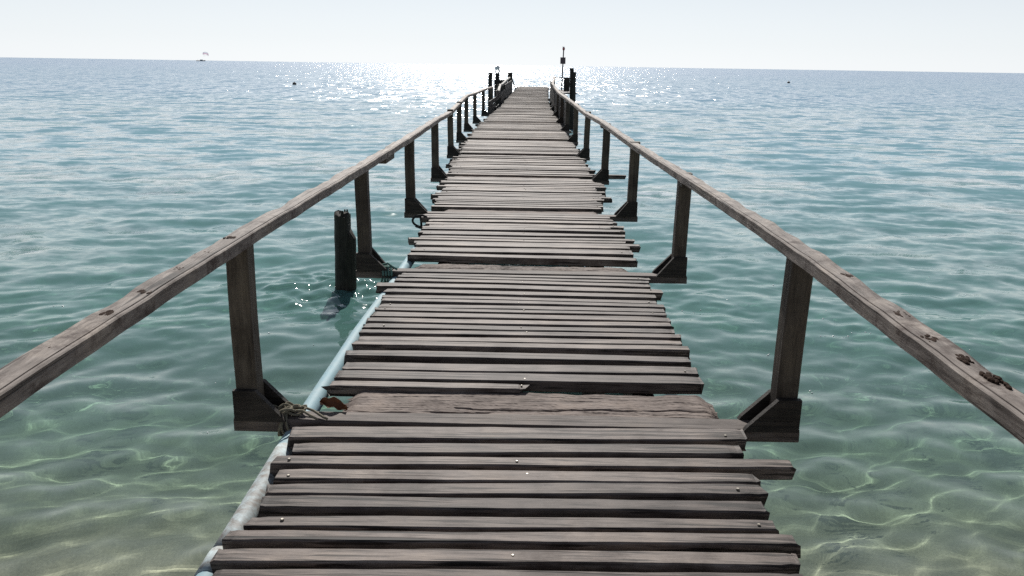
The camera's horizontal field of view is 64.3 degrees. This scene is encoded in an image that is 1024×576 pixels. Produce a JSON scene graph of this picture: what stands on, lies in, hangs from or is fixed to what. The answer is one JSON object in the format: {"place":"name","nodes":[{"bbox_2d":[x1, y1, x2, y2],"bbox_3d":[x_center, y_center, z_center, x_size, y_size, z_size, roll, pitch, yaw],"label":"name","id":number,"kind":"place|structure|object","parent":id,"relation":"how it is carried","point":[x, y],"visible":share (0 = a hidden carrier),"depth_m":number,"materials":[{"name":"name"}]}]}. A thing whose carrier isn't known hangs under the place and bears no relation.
{"place":"outdoors","nodes":[
{"label":"outdoors","id":0,"kind":"place"},
{"bbox_2d":[53,266,870,432],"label":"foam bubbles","id":1,"kind":"object","parent":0,"point":[682,310],"visible":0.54,"depth_m":7.97},
{"bbox_2d":[0,57,1023,575],"bbox_3d":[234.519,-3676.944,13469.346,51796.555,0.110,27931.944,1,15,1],"label":"sea","id":2,"kind":"structure","parent":0,"point":[130,451],"depth_m":10.88,"materials":[{"name":"liquid"}]},
{"bbox_2d":[334,209,356,290],"bbox_3d":[-1.924,0.130,9.452,0.282,2.106,0.265,1,15,1],"label":"wooden pile","id":3,"kind":"object","parent":2,"relation":"in","point":[345,257],"visible":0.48,"depth_m":9.22,"materials":[{"name":"brown wood"}]},
{"bbox_2d":[488,73,491,112],"bbox_3d":[-0.975,-6.844,35.058,0.230,4.680,0.189,1,15,1],"label":"mooring pile","id":4,"kind":"object","parent":2,"relation":"in","point":[489,79],"visible":0.32,"depth_m":34.49,"materials":[{"name":"brown wood"}]},
{"bbox_2d":[495,66,499,79],"bbox_3d":[-0.727,-8.139,39.261,0.230,4.970,0.229,1,15,1],"label":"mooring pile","id":5,"kind":"object","parent":2,"relation":"in","point":[498,73],"visible":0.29,"depth_m":38.63,"materials":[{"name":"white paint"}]},
{"bbox_2d":[508,72,515,88],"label":"mooring pile","id":6,"kind":"object","parent":2,"relation":"in","point":[510,75],"visible":0.23,"depth_m":42.53,"materials":[{"name":"brown wood"}]},
{"bbox_2d":[569,68,575,128],"bbox_3d":[2.452,-6.473,33.441,0.338,4.920,0.273,1,15,1],"label":"mooring pile","id":7,"kind":"object","parent":2,"relation":"in","point":[572,97],"visible":0.3,"depth_m":32.95,"materials":[{"name":"brown wood"}]},
{"bbox_2d":[0,0,1023,72],"label":"sky","id":8,"kind":"structure","parent":0,"point":[980,36],"materials":[{"name":"white"}]},
{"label":"seabed","id":9,"kind":"structure","parent":0,"visible":0},
{"bbox_2d":[0,77,1023,575],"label":"wooden pier","id":10,"kind":"structure","parent":9,"relation":"on","point":[444,445],"depth_m":3.29,"materials":[{"name":"wood"}]},
{"bbox_2d":[274,402,327,435],"bbox_3d":[-0.895,0.559,3.375,0.238,0.139,0.150,13,19,37],"label":"rope","id":11,"kind":"object","parent":10,"relation":"attached to","point":[286,408],"visible":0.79,"depth_m":3.38,"materials":[{"name":"beige fabric"}]},
{"bbox_2d":[194,246,415,575],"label":"water pipe","id":12,"kind":"object","parent":10,"relation":"attached to","point":[247,510],"visible":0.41,"depth_m":3.15,"materials":[{"name":"plastic"}]},
{"bbox_2d":[320,397,347,409],"bbox_3d":[-0.757,0.495,3.454,0.119,0.048,0.060,7,46,5],"label":"dead leaf","id":13,"kind":"object","parent":10,"relation":"on","point":[336,403],"visible":1,"depth_m":3.46,"materials":[{"name":"brown plant"}]},
{"bbox_2d":[380,262,397,282],"bbox_3d":[-0.889,-0.019,5.837,0.150,0.334,0.196,1,15,1],"label":"rope","id":14,"kind":"object","parent":10,"relation":"attached to","point":[387,280],"visible":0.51,"depth_m":5.76,"materials":[{"name":"fabric"}]},
{"bbox_2d":[412,214,428,228],"bbox_3d":[-0.877,-0.637,7.845,0.181,0.147,0.051,1,15,1],"label":"rope loop","id":15,"kind":"object","parent":10,"relation":"hanging from","point":[420,216],"visible":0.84,"depth_m":7.84,"materials":[{"name":"black fabric"}]},
{"bbox_2d":[494,78,506,96],"bbox_3d":[-0.504,-8.924,37.309,0.620,1.320,0.104,1,15,1],"label":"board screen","id":16,"kind":"object","parent":10,"relation":"attached to","point":[496,81],"visible":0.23,"depth_m":37.15,"materials":[{"name":"brown wood"}]},
{"bbox_2d":[554,77,569,90],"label":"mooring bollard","id":17,"kind":"object","parent":10,"relation":"on","point":[566,84],"visible":0.69,"depth_m":42.01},
{"bbox_2d":[560,47,565,89],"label":"marker pole","id":18,"kind":"object","parent":10,"relation":"attached to","point":[562,60],"visible":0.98,"depth_m":42.29,"materials":[{"name":"metal"}]}
]}

